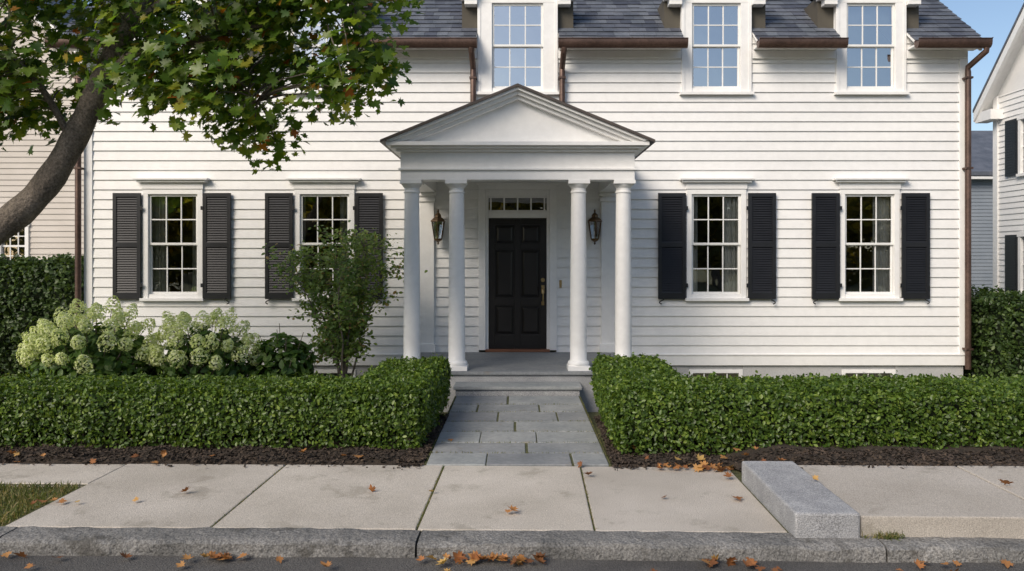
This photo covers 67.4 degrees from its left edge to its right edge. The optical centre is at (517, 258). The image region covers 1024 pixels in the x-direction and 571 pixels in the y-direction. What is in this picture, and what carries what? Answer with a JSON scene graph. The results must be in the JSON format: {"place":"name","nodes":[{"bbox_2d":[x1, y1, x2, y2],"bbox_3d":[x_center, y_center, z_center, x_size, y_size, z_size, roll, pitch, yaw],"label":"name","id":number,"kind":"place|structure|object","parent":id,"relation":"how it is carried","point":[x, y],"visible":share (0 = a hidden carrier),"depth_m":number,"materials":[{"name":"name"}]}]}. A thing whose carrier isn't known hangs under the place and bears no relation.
{"place":"outdoors","nodes":[
{"label":"outdoors","id":0,"kind":"place"},
{"bbox_2d":[0,350,987,539],"bbox_3d":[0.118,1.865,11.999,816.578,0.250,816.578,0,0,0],"label":"ground","id":1,"kind":"structure","parent":0,"point":[592,415],"depth_m":6.55,"materials":[{"name":"soil"}]},
{"bbox_2d":[0,481,80,525],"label":"grass","id":2,"kind":"structure","parent":1,"relation":"on","point":[18,496],"depth_m":5.58,"materials":[{"name":"green plant"}]},
{"bbox_2d":[0,3,83,260],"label":"siding","id":3,"kind":"object","parent":1,"relation":"on","point":[52,228],"visible":0.04,"depth_m":17.49,"materials":[{"name":"beige paint"}]},
{"bbox_2d":[0,224,29,259],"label":"trim","id":4,"kind":"structure","parent":3,"relation":"attached to","point":[27,242],"depth_m":17.46,"materials":[{"name":"white paint"}]},
{"bbox_2d":[9,228,24,260],"bbox_3d":[-12.850,-1.580,17.760,3.500,4.000,0.480,0,0,0],"label":"window glass","id":5,"kind":"object","parent":4,"relation":"attached to","point":[14,241],"visible":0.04,"depth_m":17.90,"materials":[{"name":"glass"}]},
{"bbox_2d":[34,0,88,51],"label":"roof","id":6,"kind":"structure","parent":3,"relation":"on","point":[65,16],"depth_m":19.27,"materials":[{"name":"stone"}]},
{"bbox_2d":[0,252,83,376],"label":"yew hedge","id":7,"kind":"object","parent":1,"relation":"on","point":[33,289],"visible":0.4,"depth_m":12.71,"materials":[{"name":"green plant"}]},
{"bbox_2d":[16,295,162,377],"bbox_3d":[-5.522,1.235,10.039,1.778,1.486,1.444,0,0,0],"label":"hydrangea bush","id":8,"kind":"object","parent":1,"relation":"on","point":[80,348],"visible":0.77,"depth_m":9.76,"materials":[{"name":"green plant"}]},
{"bbox_2d":[149,307,261,391],"bbox_3d":[-4.101,1.308,10.068,1.483,1.339,1.136,0,0,0],"label":"hydrangea bush","id":9,"kind":"object","parent":1,"relation":"on","point":[212,354],"visible":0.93,"depth_m":9.88,"materials":[{"name":"green plant"}]},
{"bbox_2d":[0,0,424,244],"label":"maple tree","id":10,"kind":"object","parent":1,"relation":"on","point":[160,54],"visible":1,"depth_m":7.29,"materials":[{"name":"green plant"}]},
{"bbox_2d":[142,366,295,377],"bbox_3d":[-4.140,1.728,10.418,2.431,0.640,0.771,0,0,0],"label":"boxwood","id":11,"kind":"object","parent":1,"relation":"on","point":[154,372],"visible":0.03,"depth_m":10.22,"materials":[{"name":"green plant"}]},
{"bbox_2d":[0,413,448,469],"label":"mulch bed","id":12,"kind":"object","parent":1,"relation":"on","point":[250,454],"visible":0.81,"depth_m":6.67,"materials":[{"name":"brown soil"}]},
{"bbox_2d":[0,352,452,449],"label":"boxwood hedge","id":13,"kind":"object","parent":12,"relation":"on","point":[402,396],"visible":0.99,"depth_m":6.87,"materials":[{"name":"green plant"}]},
{"bbox_2d":[247,323,317,379],"bbox_3d":[-3.155,1.427,10.301,0.846,1.098,0.807,0,0,-43],"label":"leafy shrub","id":14,"kind":"object","parent":1,"relation":"on","point":[286,362],"visible":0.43,"depth_m":10.13,"materials":[{"name":"green plant"}]},
{"bbox_2d":[261,220,427,377],"bbox_3d":[-2.449,0.732,10.813,1.890,2.527,1.632,0,0,25],"label":"ornamental tree","id":15,"kind":"object","parent":1,"relation":"on","point":[342,330],"visible":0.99,"depth_m":10.67,"materials":[{"name":"green plant"}]},
{"bbox_2d":[0,526,1023,562],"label":"granite curb","id":16,"kind":"structure","parent":1,"relation":"on","point":[353,542],"depth_m":4.67,"materials":[{"name":"stone"}]},
{"bbox_2d":[420,352,614,411],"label":"front steps","id":17,"kind":"structure","parent":1,"relation":"on","point":[517,374],"depth_m":9.94,"materials":[{"name":"stone"}]},
{"bbox_2d":[386,87,649,351],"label":"portico entablature","id":18,"kind":"structure","parent":17,"relation":"on","point":[517,134],"depth_m":9.97,"materials":[{"name":"white wood"}]},
{"bbox_2d":[380,83,654,159],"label":"portico roof","id":19,"kind":"structure","parent":18,"relation":"on","point":[385,139],"depth_m":9.76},
{"bbox_2d":[400,180,635,370],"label":"columns","id":20,"kind":"structure","parent":17,"relation":"on","point":[578,361],"depth_m":10.01,"materials":[{"name":"white paint"}]},
{"bbox_2d":[476,182,561,351],"bbox_3d":[0.026,0.139,12.012,1.332,2.638,0.155,0,0,0],"label":"front door","id":21,"kind":"structure","parent":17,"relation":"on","point":[511,280],"depth_m":12.03,"materials":[{"name":"black paint"}]},
{"bbox_2d":[424,396,611,466],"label":"bluestone walkway","id":22,"kind":"structure","parent":1,"relation":"on","point":[463,417],"depth_m":7.43,"materials":[{"name":"grey stone"},{"name":"moss"}]},
{"bbox_2d":[122,0,918,378],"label":"windows","id":23,"kind":"structure","parent":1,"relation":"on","point":[180,220],"depth_m":13.98,"materials":[{"name":"paint"}]},
{"bbox_2d":[152,197,890,291],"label":"curtains","id":24,"kind":"object","parent":23,"relation":"attached to","point":[729,252],"visible":0.2,"depth_m":12.13,"materials":[{"name":"fabric"}]},
{"bbox_2d":[93,36,958,353],"bbox_3d":[0.130,-2.480,16.489,13.782,9.200,9.021,0,0,0],"label":"clapboard siding","id":25,"kind":"object","parent":1,"relation":"on","point":[793,134],"visible":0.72,"depth_m":11.99,"materials":[{"name":"white paint"}]},
{"bbox_2d":[431,209,444,244],"bbox_3d":[-1.225,-0.485,11.848,0.217,0.550,0.267,0,0,0],"label":"wall lantern","id":26,"kind":"object","parent":25,"relation":"attached to","point":[438,219],"depth_m":11.80,"materials":[{"name":"brown metal"}]},
{"bbox_2d":[125,0,909,378],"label":"window frames","id":27,"kind":"structure","parent":25,"relation":"attached to","point":[723,188],"depth_m":11.96,"materials":[{"name":"white wood"}]},
{"bbox_2d":[145,6,891,85],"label":"window panes","id":28,"kind":"object","parent":27,"relation":"in","point":[517,36],"visible":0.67,"depth_m":12.02,"materials":[{"name":"glass"}]},
{"bbox_2d":[113,193,929,304],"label":"shutters","id":29,"kind":"object","parent":27,"relation":"attached to","point":[826,208],"visible":0.91,"depth_m":11.93,"materials":[{"name":"black paint"}]},
{"bbox_2d":[53,0,982,50],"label":"slate roof","id":30,"kind":"structure","parent":25,"relation":"on","point":[632,18],"depth_m":12.22,"materials":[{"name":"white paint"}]},
{"bbox_2d":[129,0,920,90],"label":"dormer walls","id":31,"kind":"structure","parent":30,"relation":"on","point":[679,3],"depth_m":11.96,"materials":[{"name":"white paint"}]},
{"bbox_2d":[44,37,993,369],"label":"copper gutters","id":32,"kind":"object","parent":25,"relation":"attached to","point":[566,43],"visible":0.59,"depth_m":11.60,"materials":[{"name":"brown metal"}]},
{"bbox_2d":[68,45,976,364],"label":"trim boards","id":33,"kind":"object","parent":25,"relation":"attached to","point":[618,53],"depth_m":11.97,"materials":[{"name":"white paint"}]},
{"bbox_2d":[587,209,601,244],"bbox_3d":[1.190,-0.485,11.848,0.217,0.550,0.267,0,0,0],"label":"wall lantern","id":34,"kind":"object","parent":25,"relation":"attached to","point":[594,219],"depth_m":11.80,"materials":[{"name":"brown metal"}]},
{"bbox_2d":[227,365,962,378],"bbox_3d":[0.130,1.947,16.503,13.680,0.546,8.975,0,0,0],"label":"foundation","id":35,"kind":"object","parent":1,"relation":"on","point":[828,370],"visible":0.17,"depth_m":12.02,"materials":[{"name":"paint"}]},
{"bbox_2d":[489,198,546,348],"bbox_3d":[0.000,0.145,12.298,1.400,2.750,0.444,0,0,0],"label":"door frame","id":36,"kind":"object","parent":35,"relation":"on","point":[523,203],"visible":0.1,"depth_m":12.50,"materials":[{"name":"paint"}]},
{"bbox_2d":[742,461,859,537],"bbox_3d":[1.924,1.695,5.344,0.425,0.250,1.238,0,0,0],"label":"granite block","id":37,"kind":"object","parent":1,"relation":"on","point":[795,500],"depth_m":5.02,"materials":[{"name":"grey stone"}]},
{"bbox_2d":[594,415,1023,470],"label":"mulch bed","id":38,"kind":"object","parent":1,"relation":"on","point":[905,455],"visible":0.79,"depth_m":6.38,"materials":[{"name":"brown soil"}]},
{"bbox_2d":[589,352,1023,454],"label":"boxwood hedge","id":39,"kind":"object","parent":38,"relation":"on","point":[643,399],"visible":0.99,"depth_m":6.62,"materials":[{"name":"green plant"}]},
{"bbox_2d":[861,530,905,540],"bbox_3d":[2.252,1.713,4.723,0.266,0.096,0.098,0,0,0],"label":"grass tuft","id":40,"kind":"object","parent":1,"relation":"on","point":[891,535],"visible":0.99,"depth_m":4.72,"materials":[{"name":"green plant"}]},
{"bbox_2d":[971,175,992,293],"bbox_3d":[19.000,-1.480,31.990,10.040,7.400,8.020,0,0,0],"label":"siding","id":41,"kind":"object","parent":1,"relation":"on","point":[981,232],"visible":0.04,"depth_m":27.99,"materials":[{"name":"grey paint"}]},
{"bbox_2d":[971,131,992,179],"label":"roof","id":42,"kind":"structure","parent":41,"relation":"on","point":[981,152],"depth_m":29.27,"materials":[{"name":"stone"}]},
{"bbox_2d":[963,285,1023,379],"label":"yew hedge","id":43,"kind":"object","parent":1,"relation":"on","point":[997,330],"visible":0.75,"depth_m":11.75,"materials":[{"name":"green plant"}]},
{"bbox_2d":[997,43,1023,293],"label":"siding","id":44,"kind":"object","parent":1,"relation":"on","point":[1011,188],"visible":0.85,"depth_m":17.47,"materials":[{"name":"white paint"}]},
{"bbox_2d":[973,3,1023,122],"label":"roof","id":45,"kind":"structure","parent":44,"relation":"on","point":[984,111],"depth_m":17.53,"materials":[{"name":"paint"}]},
{"bbox_2d":[993,96,1023,292],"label":"trim","id":46,"kind":"structure","parent":44,"relation":"attached to","point":[1014,166],"depth_m":17.36,"materials":[{"name":"white paint"}]},
{"bbox_2d":[0,464,1023,538],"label":"sidewalk","id":47,"kind":"structure","parent":0,"point":[948,501],"depth_m":5.42,"materials":[{"name":"concrete"}]},
{"bbox_2d":[4,468,788,532],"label":"joint moss","id":48,"kind":"object","parent":47,"relation":"on","point":[737,473],"visible":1,"depth_m":5.68,"materials":[{"name":"green plant"}]},
{"bbox_2d":[210,396,609,530],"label":"joint grass","id":49,"kind":"structure","parent":47,"relation":"on","point":[435,484],"depth_m":6.74,"materials":[{"name":"green plant"}]},
{"bbox_2d":[1,430,1013,570],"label":"fallen leaves","id":50,"kind":"object","parent":47,"relation":"on","point":[474,556],"visible":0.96,"depth_m":4.58,"materials":[{"name":"orange plant"}]},
{"bbox_2d":[0,555,1023,570],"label":"street","id":51,"kind":"structure","parent":0,"point":[101,563],"depth_m":4.54,"materials":[{"name":"grey asphalt"}]},
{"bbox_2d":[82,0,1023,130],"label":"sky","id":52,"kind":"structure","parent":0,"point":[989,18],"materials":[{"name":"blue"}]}
]}

